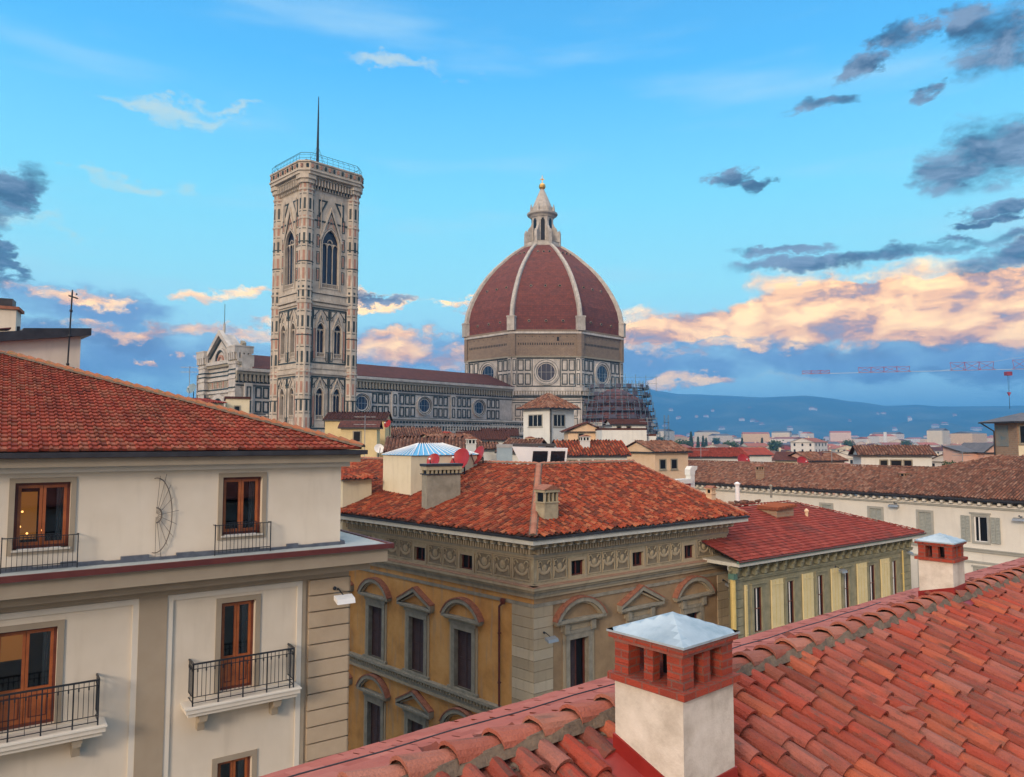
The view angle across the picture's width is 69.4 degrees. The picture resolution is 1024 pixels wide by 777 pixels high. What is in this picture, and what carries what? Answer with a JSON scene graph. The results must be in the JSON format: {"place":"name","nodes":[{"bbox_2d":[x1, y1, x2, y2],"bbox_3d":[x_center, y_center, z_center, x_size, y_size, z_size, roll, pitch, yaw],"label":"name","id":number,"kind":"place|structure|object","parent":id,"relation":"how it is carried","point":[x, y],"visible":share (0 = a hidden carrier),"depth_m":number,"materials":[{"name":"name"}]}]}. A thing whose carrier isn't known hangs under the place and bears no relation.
{"place":"outdoors","nodes":[
{"label":"outdoors","id":0,"kind":"place"},
{"bbox_2d":[0,350,393,776],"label":"apartment house","id":1,"kind":"structure","parent":0,"point":[212,640],"depth_m":19.85,"materials":[{"name":"paint"}]},
{"bbox_2d":[0,619,64,730],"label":"window","id":2,"kind":"structure","parent":1,"relation":"in","point":[27,651],"depth_m":18.15,"materials":[{"name":"brown wood"}]},
{"bbox_2d":[6,477,76,555],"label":"window","id":3,"kind":"structure","parent":1,"relation":"in","point":[36,505],"depth_m":18.48,"materials":[{"name":"brown wood"}]},
{"bbox_2d":[0,298,91,368],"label":"rooftop house","id":4,"kind":"structure","parent":1,"relation":"on","point":[49,344],"depth_m":33.49,"materials":[{"name":"paint"}]},
{"bbox_2d":[66,290,77,367],"bbox_3d":[-20.122,-2.710,33.774,0.426,3.586,0.577,3,-5,-35],"label":"antenna","id":5,"kind":"object","parent":1,"relation":"attached to","point":[71,311],"visible":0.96,"depth_m":33.66,"materials":[{"name":"metal"}]},
{"bbox_2d":[152,474,178,555],"bbox_3d":[-9.178,3.382,19.630,0.628,2.221,0.036,3,-5,-35],"label":"wall ornament","id":6,"kind":"object","parent":1,"relation":"attached to","point":[162,517],"depth_m":19.57,"materials":[{"name":"grey metal"}]},
{"bbox_2d":[212,749,257,776],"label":"window","id":7,"kind":"structure","parent":1,"relation":"in","point":[238,764],"depth_m":20.56,"materials":[{"name":"brown wood"}]},
{"bbox_2d":[215,594,260,692],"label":"window","id":8,"kind":"structure","parent":1,"relation":"in","point":[234,615],"depth_m":20.76,"materials":[{"name":"brown wood"}]},
{"bbox_2d":[217,472,266,539],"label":"window","id":9,"kind":"structure","parent":1,"relation":"in","point":[238,493],"depth_m":21.16,"materials":[{"name":"brown wood"}]},
{"bbox_2d":[333,586,354,604],"bbox_3d":[-5.049,6.096,21.916,0.550,0.420,0.794,3,-5,-35],"label":"floodlight","id":10,"kind":"object","parent":1,"relation":"attached to","point":[342,599],"visible":1,"depth_m":21.67,"materials":[{"name":"white metal"}]},
{"bbox_2d":[269,97,363,432],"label":"bell tower","id":11,"kind":"structure","parent":0,"point":[313,355],"depth_m":153.61,"materials":[{"name":"stone"}]},
{"bbox_2d":[278,379,285,420],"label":"window","id":12,"kind":"structure","parent":11,"relation":"in","point":[281,390],"depth_m":153.57,"materials":[{"name":"white stone"}]},
{"bbox_2d":[279,315,286,359],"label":"window","id":13,"kind":"structure","parent":11,"relation":"in","point":[283,329],"depth_m":154.39,"materials":[{"name":"white stone"}]},
{"bbox_2d":[281,199,298,290],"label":"window","id":14,"kind":"structure","parent":11,"relation":"in","point":[290,236],"depth_m":154.68,"materials":[{"name":"white stone"}]},
{"bbox_2d":[288,377,294,420],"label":"window","id":15,"kind":"structure","parent":11,"relation":"in","point":[291,387],"depth_m":150.89,"materials":[{"name":"white stone"}]},
{"bbox_2d":[289,313,296,357],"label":"window","id":16,"kind":"structure","parent":11,"relation":"in","point":[292,324],"depth_m":151.82,"materials":[{"name":"white stone"}]},
{"bbox_2d":[313,378,325,420],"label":"window","id":17,"kind":"structure","parent":11,"relation":"in","point":[319,391],"depth_m":150.89,"materials":[{"name":"white stone"}]},
{"bbox_2d":[315,313,326,358],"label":"window","id":18,"kind":"structure","parent":11,"relation":"in","point":[320,326],"depth_m":151.82,"materials":[{"name":"white stone"}]},
{"bbox_2d":[316,199,344,290],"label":"window","id":19,"kind":"structure","parent":11,"relation":"in","point":[330,239],"depth_m":154.56,"materials":[{"name":"white stone"}]},
{"bbox_2d":[330,378,342,411],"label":"window","id":20,"kind":"structure","parent":11,"relation":"in","point":[336,392],"depth_m":153.79,"materials":[{"name":"white stone"}]},
{"bbox_2d":[331,315,343,359],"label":"window","id":21,"kind":"structure","parent":11,"relation":"in","point":[337,328],"depth_m":154.58,"materials":[{"name":"white stone"}]},
{"bbox_2d":[322,411,392,457],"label":"roof terrace house","id":22,"kind":"structure","parent":0,"point":[331,419],"depth_m":84.23,"materials":[{"name":"paint"}]},
{"bbox_2d":[465,437,476,451],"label":"chimney","id":23,"kind":"object","parent":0,"point":[470,443],"visible":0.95,"depth_m":69.51,"materials":[{"name":"white paint"}]},
{"bbox_2d":[456,430,510,460],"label":"town house","id":24,"kind":"structure","parent":0,"point":[499,436],"depth_m":97.69,"materials":[{"name":"tile"}]},
{"bbox_2d":[480,428,518,437],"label":"white house","id":25,"kind":"structure","parent":0,"point":[513,432],"depth_m":111.60,"materials":[{"name":"tile"}]},
{"bbox_2d":[0,0,1023,405],"label":"sky","id":26,"kind":"structure","parent":0,"point":[764,193],"materials":[{"name":"blue"}]},
{"bbox_2d":[516,393,580,443],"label":"tower house","id":27,"kind":"structure","parent":0,"point":[536,417],"depth_m":105.69,"materials":[{"name":"paint"}]},
{"bbox_2d":[527,414,542,427],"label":"window","id":28,"kind":"structure","parent":27,"relation":"in","point":[535,420],"depth_m":106.01,"materials":[{"name":"black glass"}]},
{"bbox_2d":[553,414,564,426],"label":"window","id":29,"kind":"structure","parent":27,"relation":"in","point":[558,419],"depth_m":105.15,"materials":[{"name":"black glass"}]},
{"bbox_2d":[560,422,600,440],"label":"peach house","id":30,"kind":"structure","parent":0,"point":[576,431],"depth_m":96.91,"materials":[{"name":"paint"}]},
{"bbox_2d":[551,439,631,463],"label":"red roof house","id":31,"kind":"structure","parent":0,"point":[605,449],"depth_m":72.89,"materials":[{"name":"tile"}]},
{"bbox_2d":[579,435,590,447],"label":"chimney","id":32,"kind":"object","parent":31,"relation":"on","point":[584,440],"visible":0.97,"depth_m":73.53,"materials":[{"name":"white paint"}]},
{"bbox_2d":[191,385,1023,439],"bbox_3d":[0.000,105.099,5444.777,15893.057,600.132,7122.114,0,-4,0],"label":"hills","id":33,"kind":"structure","parent":0,"point":[783,413],"depth_m":5543.52,"materials":[{"name":"blue"}]},
{"bbox_2d":[602,418,648,427],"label":"dark red house","id":34,"kind":"structure","parent":0,"point":[624,423],"depth_m":118.35,"materials":[{"name":"tile"}]},
{"bbox_2d":[626,440,692,478],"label":"town house","id":35,"kind":"structure","parent":0,"point":[669,458],"depth_m":85.21,"materials":[{"name":"paint"}]},
{"bbox_2d":[687,447,749,488],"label":"town house","id":36,"kind":"structure","parent":0,"point":[723,454],"depth_m":108.56,"materials":[{"name":"tile"}]},
{"bbox_2d":[711,447,773,489],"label":"town house","id":37,"kind":"structure","parent":0,"point":[760,454],"depth_m":122.70,"materials":[{"name":"white paint"}]},
{"bbox_2d":[791,436,826,451],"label":"town house","id":38,"kind":"structure","parent":0,"point":[809,444],"depth_m":397.20,"materials":[{"name":"white paint"}]},
{"bbox_2d":[932,454,942,466],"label":"town house","id":39,"kind":"structure","parent":0,"point":[937,460],"depth_m":191.38,"materials":[{"name":"white paint"}]},
{"bbox_2d":[978,413,1023,455],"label":"stone tower","id":40,"kind":"structure","parent":0,"point":[1008,435],"depth_m":81.21,"materials":[{"name":"stone"}]},
{"label":"ground","id":41,"kind":"structure","parent":0,"visible":0},
{"bbox_2d":[196,176,654,438],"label":"cathedral","id":42,"kind":"structure","parent":41,"relation":"on","point":[543,315],"depth_m":233.89,"materials":[{"name":"stone"}]},
{"bbox_2d":[356,393,371,412],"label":"round window","id":43,"kind":"structure","parent":42,"relation":"in","point":[363,403],"depth_m":193.70,"materials":[{"name":"stone"}]},
{"bbox_2d":[416,396,432,415],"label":"round window","id":44,"kind":"structure","parent":42,"relation":"in","point":[424,405],"depth_m":208.12,"materials":[{"name":"glass"}]},
{"bbox_2d":[472,399,486,416],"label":"round window","id":45,"kind":"structure","parent":42,"relation":"in","point":[479,408],"depth_m":222.73,"materials":[{"name":"glass"}]},
{"bbox_2d":[478,361,496,384],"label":"round window","id":46,"kind":"structure","parent":42,"relation":"in","point":[487,368],"depth_m":241.18,"materials":[{"name":"stone"}]},
{"bbox_2d":[533,359,558,384],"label":"round window","id":47,"kind":"structure","parent":42,"relation":"in","point":[545,371],"depth_m":233.48,"materials":[{"name":"stone"}]},
{"bbox_2d":[594,361,610,386],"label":"round window","id":48,"kind":"structure","parent":42,"relation":"in","point":[602,367],"depth_m":241.36,"materials":[{"name":"stone"}]},
{"bbox_2d":[574,373,668,440],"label":"scaffold","id":49,"kind":"object","parent":41,"relation":"on","point":[635,390],"visible":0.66,"depth_m":230.18,"materials":[{"name":"metal"}]},
{"bbox_2d":[767,439,784,450],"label":"tree","id":50,"kind":"object","parent":41,"relation":"on","point":[773,443],"visible":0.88,"depth_m":515.65,"materials":[{"name":"green plant"}]},
{"bbox_2d":[654,428,993,446],"bbox_3d":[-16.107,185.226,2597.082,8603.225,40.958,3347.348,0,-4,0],"label":"distant suburb","id":51,"kind":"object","parent":41,"relation":"on","point":[941,436],"visible":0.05,"depth_m":1094.50,"materials":[{"name":"stone"}]},
{"bbox_2d":[848,444,937,499],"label":"dormer house","id":52,"kind":"structure","parent":41,"relation":"on","point":[908,455],"depth_m":83.16,"materials":[{"name":"white plaster"},{"name":"brown tile"},{"name":"tile"}]},
{"bbox_2d":[802,356,1023,407],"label":"tower crane","id":53,"kind":"object","parent":41,"relation":"on","point":[1007,374],"visible":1,"depth_m":209.36,"materials":[{"name":"red"}]},
{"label":"road","id":54,"kind":"structure","parent":0,"visible":0},
{"bbox_2d":[194,398,227,405],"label":"red roof annex","id":55,"kind":"object","parent":54,"relation":"on","point":[216,402],"visible":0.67,"depth_m":85.44,"materials":[{"name":"tile"}]},
{"bbox_2d":[224,396,250,412],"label":"yellow house","id":56,"kind":"structure","parent":54,"relation":"on","point":[238,403],"depth_m":86.59,"materials":[{"name":"paint"}]},
{"bbox_2d":[340,468,378,530],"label":"cream shed","id":57,"kind":"structure","parent":54,"relation":"on","point":[356,485],"depth_m":47.24,"materials":[{"name":"paint"}]},
{"bbox_2d":[338,421,382,456],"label":"yellow house","id":58,"kind":"structure","parent":54,"relation":"on","point":[350,430],"depth_m":77.99,"materials":[{"name":"paint"}]},
{"bbox_2d":[391,426,442,437],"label":"brown roof house","id":59,"kind":"structure","parent":54,"relation":"on","point":[405,431],"depth_m":94.11,"materials":[{"name":"tile"}]},
{"bbox_2d":[383,435,464,452],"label":"town house","id":60,"kind":"structure","parent":54,"relation":"on","point":[393,443],"depth_m":64.00,"materials":[{"name":"tile"}]},
{"bbox_2d":[419,432,481,442],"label":"town house","id":61,"kind":"structure","parent":54,"relation":"on","point":[433,434],"depth_m":91.43,"materials":[{"name":"tile"}]},
{"bbox_2d":[465,441,498,460],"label":"pale annex","id":62,"kind":"object","parent":54,"relation":"on","point":[490,448],"visible":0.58,"depth_m":73.95,"materials":[{"name":"paint"}]},
{"bbox_2d":[494,437,547,463],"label":"town house","id":63,"kind":"structure","parent":54,"relation":"on","point":[523,441],"depth_m":71.19,"materials":[{"name":"tile"}]},
{"bbox_2d":[340,457,750,750],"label":"palazzo","id":64,"kind":"structure","parent":54,"relation":"on","point":[615,543],"depth_m":40.25,"materials":[{"name":"paint"}]},
{"bbox_2d":[355,673,390,745],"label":"window","id":65,"kind":"structure","parent":64,"relation":"in","point":[375,690],"depth_m":44.04,"materials":[{"name":"grey stone"}]},
{"bbox_2d":[357,577,391,664],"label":"window","id":66,"kind":"structure","parent":64,"relation":"in","point":[375,591],"depth_m":44.39,"materials":[{"name":"grey stone"}]},
{"bbox_2d":[395,689,433,733],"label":"window","id":67,"kind":"structure","parent":64,"relation":"in","point":[415,708],"depth_m":41.12,"materials":[{"name":"grey stone"}]},
{"bbox_2d":[396,586,434,679],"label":"window","id":68,"kind":"structure","parent":64,"relation":"in","point":[418,606],"depth_m":41.56,"materials":[{"name":"grey stone"}]},
{"bbox_2d":[412,543,426,563],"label":"attic window","id":69,"kind":"structure","parent":64,"relation":"in","point":[421,549],"depth_m":41.78,"materials":[{"name":"stone"}]},
{"bbox_2d":[381,443,478,494],"bbox_3d":[-5.376,5.674,48.676,5.287,4.236,3.858,3,-5,-38],"label":"glass roof room","id":70,"kind":"object","parent":64,"relation":"on","point":[402,470],"visible":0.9,"depth_m":47.22,"materials":[{"name":"beige paint"}]},
{"bbox_2d":[420,463,462,508],"bbox_3d":[-4.107,5.788,43.075,2.380,2.831,0.900,2,-5,-32],"label":"chimney","id":71,"kind":"object","parent":64,"relation":"on","point":[440,482],"visible":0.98,"depth_m":42.68,"materials":[{"name":"grey concrete"}]},
{"bbox_2d":[439,706,472,723],"bbox_3d":[-2.609,19.014,38.231,3.166,4.890,0.470,-4,-6,45],"label":"window","id":72,"kind":"structure","parent":64,"relation":"in","point":[454,713],"depth_m":38.68,"materials":[{"name":"grey stone"}]},
{"bbox_2d":[450,448,468,473],"bbox_3d":[-3.333,4.865,47.151,1.271,2.100,1.123,0,-4,0],"label":"satellite dish","id":73,"kind":"object","parent":64,"relation":"on","point":[461,455],"visible":0.81,"depth_m":47.38,"materials":[{"name":"metal"}]},
{"bbox_2d":[440,597,483,697],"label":"window","id":74,"kind":"structure","parent":64,"relation":"in","point":[464,615],"depth_m":38.76,"materials":[{"name":"grey stone"}]},
{"bbox_2d":[458,551,474,572],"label":"attic window","id":75,"kind":"structure","parent":64,"relation":"in","point":[468,559],"depth_m":38.98,"materials":[{"name":"stone"}]},
{"bbox_2d":[470,446,483,463],"bbox_3d":[-2.298,4.779,48.711,0.924,1.981,1.150,0,-4,0],"label":"satellite dish","id":76,"kind":"object","parent":64,"relation":"on","point":[479,450],"visible":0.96,"depth_m":48.76,"materials":[{"name":"metal"}]},
{"bbox_2d":[497,598,505,706],"bbox_3d":[-0.510,18.967,36.113,0.279,17.170,0.514,2,-4,-24],"label":"drainpipe","id":77,"kind":"object","parent":64,"relation":"attached to","point":[502,601],"visible":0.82,"depth_m":36.59,"materials":[{"name":"orange metal"}]},
{"bbox_2d":[496,444,512,463],"bbox_3d":[-0.599,6.741,58.444,1.314,4.664,1.603,0,-4,0],"label":"chimney","id":78,"kind":"object","parent":64,"relation":"on","point":[504,452],"visible":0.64,"depth_m":57.81,"materials":[{"name":"grey paint"}]},
{"bbox_2d":[512,444,567,461],"bbox_3d":[2.223,5.870,59.068,4.450,2.936,3.030,0,-4,4],"label":"dormer","id":79,"kind":"object","parent":64,"relation":"on","point":[537,454],"visible":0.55,"depth_m":57.71,"materials":[{"name":"white paint"}]},
{"bbox_2d":[534,484,559,519],"bbox_3d":[1.761,5.975,37.275,1.140,2.285,0.900,3,-5,-38],"label":"chimney","id":80,"kind":"object","parent":64,"relation":"on","point":[546,501],"visible":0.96,"depth_m":37.02,"materials":[{"name":"stone"}]},
{"bbox_2d":[569,556,586,578],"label":"attic window","id":81,"kind":"structure","parent":64,"relation":"in","point":[575,564],"depth_m":37.31,"materials":[{"name":"stone"}]},
{"bbox_2d":[553,595,607,688],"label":"window","id":82,"kind":"structure","parent":64,"relation":"in","point":[576,618],"depth_m":37.00,"materials":[{"name":"grey stone"}]},
{"bbox_2d":[630,548,645,568],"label":"attic window","id":83,"kind":"structure","parent":64,"relation":"in","point":[635,555],"depth_m":40.02,"materials":[{"name":"stone"}]},
{"bbox_2d":[617,584,664,622],"bbox_3d":[6.909,13.223,39.558,3.360,5.430,0.470,3,-5,-38],"label":"window","id":84,"kind":"structure","parent":64,"relation":"in","point":[637,605],"depth_m":39.58,"materials":[{"name":"grey stone"}]},
{"bbox_2d":[675,466,696,487],"bbox_3d":[13.971,7.758,60.077,2.800,2.860,0.900,3,-5,-38],"label":"chimney","id":85,"kind":"object","parent":64,"relation":"on","point":[689,480],"visible":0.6,"depth_m":60.36,"materials":[{"name":"white paint"}]},
{"bbox_2d":[682,542,695,560],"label":"attic window","id":86,"kind":"structure","parent":64,"relation":"in","point":[686,547],"depth_m":42.66,"materials":[{"name":"stone"}]},
{"bbox_2d":[672,575,715,620],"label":"window","id":87,"kind":"structure","parent":64,"relation":"in","point":[691,594],"depth_m":42.39,"materials":[{"name":"grey stone"}]},
{"bbox_2d":[704,485,717,499],"bbox_3d":[12.403,6.814,46.138,0.660,1.520,0.620,3,-5,-38],"label":"chimney","id":88,"kind":"object","parent":64,"relation":"on","point":[710,493],"visible":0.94,"depth_m":46.02,"materials":[{"name":"beige paint"}]},
{"bbox_2d":[595,428,646,445],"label":"white gable house","id":89,"kind":"structure","parent":54,"relation":"on","point":[626,436],"depth_m":91.98,"materials":[{"name":"paint"}]},
{"bbox_2d":[260,533,1023,776],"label":"house","id":90,"kind":"structure","parent":54,"relation":"on","point":[941,647],"depth_m":5.61,"materials":[{"name":"tile"}]},
{"bbox_2d":[288,602,880,776],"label":"roof ridge","id":91,"kind":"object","parent":90,"relation":"on","point":[525,709],"visible":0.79,"depth_m":5.80,"materials":[{"name":"red tile"}]},
{"bbox_2d":[896,705,918,712],"bbox_3d":[3.166,2.565,5.925,0.098,0.040,0.124,1,-4,-17],"label":"tile shard","id":92,"kind":"object","parent":90,"relation":"on","point":[904,708],"visible":1,"depth_m":5.91,"materials":[{"name":"red tile"}]},
{"bbox_2d":[772,452,822,492],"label":"town house","id":93,"kind":"structure","parent":54,"relation":"on","point":[780,457],"depth_m":111.24,"materials":[{"name":"tile"}]},
{"bbox_2d":[701,500,925,638],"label":"terrace house","id":94,"kind":"structure","parent":54,"relation":"on","point":[784,570],"depth_m":47.20,"materials":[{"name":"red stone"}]},
{"bbox_2d":[728,573,737,639],"bbox_3d":[12.389,19.137,40.933,0.340,17.500,0.380,3,-5,-36],"label":"pilaster","id":95,"kind":"object","parent":94,"relation":"attached to","point":[732,577],"visible":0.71,"depth_m":41.31,"materials":[{"name":"yellow paint"}]},
{"bbox_2d":[728,499,760,505],"bbox_3d":[16.768,8.195,53.130,3.041,0.478,1.197,2,-4,-27],"label":"tile stack","id":96,"kind":"object","parent":94,"relation":"on","point":[735,502],"visible":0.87,"depth_m":52.71,"materials":[{"name":"brown tile"}]},
{"bbox_2d":[750,581,765,634],"bbox_3d":[14.240,12.796,43.079,1.378,3.050,0.690,2,-4,-27],"label":"window","id":97,"kind":"structure","parent":94,"relation":"in","point":[757,588],"depth_m":43.09,"materials":[{"name":"beige stone"}]},
{"bbox_2d":[757,502,796,516],"bbox_3d":[18.616,8.624,51.951,2.300,1.147,1.724,3,-5,-36],"label":"roof hatch","id":98,"kind":"object","parent":94,"relation":"on","point":[778,509],"visible":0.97,"depth_m":51.46,"materials":[{"name":"brick"}]},
{"bbox_2d":[783,575,797,624],"bbox_3d":[16.882,12.932,45.037,1.329,3.050,0.653,2,-5,-28],"label":"window","id":99,"kind":"structure","parent":94,"relation":"in","point":[790,590],"depth_m":45.05,"materials":[{"name":"beige stone"}]},
{"bbox_2d":[814,569,826,615],"bbox_3d":[19.496,13.067,46.975,1.290,3.050,0.622,2,-5,-30],"label":"window","id":100,"kind":"structure","parent":94,"relation":"in","point":[820,592],"depth_m":47.00,"materials":[{"name":"beige stone"}]},
{"bbox_2d":[840,564,852,608],"bbox_3d":[21.982,13.195,48.817,1.250,3.050,0.591,2,-5,-31],"label":"window","id":101,"kind":"structure","parent":94,"relation":"in","point":[846,594],"depth_m":48.84,"materials":[{"name":"beige stone"}]},
{"bbox_2d":[866,560,877,600],"bbox_3d":[24.624,13.331,50.772,1.368,3.050,0.683,2,-4,-27],"label":"window","id":102,"kind":"structure","parent":94,"relation":"in","point":[871,565],"depth_m":50.83,"materials":[{"name":"beige stone"}]},
{"bbox_2d":[889,555,899,594],"bbox_3d":[27.094,13.459,52.605,1.229,3.050,0.575,2,-5,-31],"label":"window","id":103,"kind":"structure","parent":94,"relation":"in","point":[894,572],"depth_m":52.63,"materials":[{"name":"beige stone"}]},
{"bbox_2d":[787,451,847,494],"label":"town house","id":104,"kind":"structure","parent":54,"relation":"on","point":[812,457],"depth_m":109.22,"materials":[{"name":"tile"}]},
{"bbox_2d":[688,460,1023,598],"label":"long house","id":105,"kind":"structure","parent":54,"relation":"on","point":[991,533],"depth_m":68.24,"materials":[{"name":"white paint"}]},
{"bbox_2d":[755,465,764,479],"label":"chimney","id":106,"kind":"object","parent":105,"relation":"on","point":[759,469],"visible":0.99,"depth_m":81.32,"materials":[{"name":"paint"}]},
{"bbox_2d":[867,506,883,520],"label":"window","id":107,"kind":"structure","parent":105,"relation":"in","point":[875,512],"depth_m":69.85,"materials":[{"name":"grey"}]},
{"bbox_2d":[916,509,933,537],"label":"window","id":108,"kind":"structure","parent":105,"relation":"in","point":[925,521],"depth_m":66.19,"materials":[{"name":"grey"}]},
{"bbox_2d":[960,512,1000,544],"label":"window","id":109,"kind":"structure","parent":105,"relation":"in","point":[983,522],"depth_m":62.64,"materials":[{"name":"black wood"}]},
{"bbox_2d":[942,445,977,464],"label":"pink annex","id":110,"kind":"object","parent":54,"relation":"on","point":[949,451],"visible":0.18,"depth_m":98.32,"materials":[{"name":"paint"}]},
{"bbox_2d":[919,454,1023,505],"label":"wing","id":111,"kind":"structure","parent":54,"relation":"on","point":[1006,461],"depth_m":69.66,"materials":[{"name":"brown tile"}]},
{"bbox_2d":[961,443,993,458],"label":"pink house","id":112,"kind":"structure","parent":54,"relation":"on","point":[982,450],"depth_m":96.41,"materials":[{"name":"stone"}]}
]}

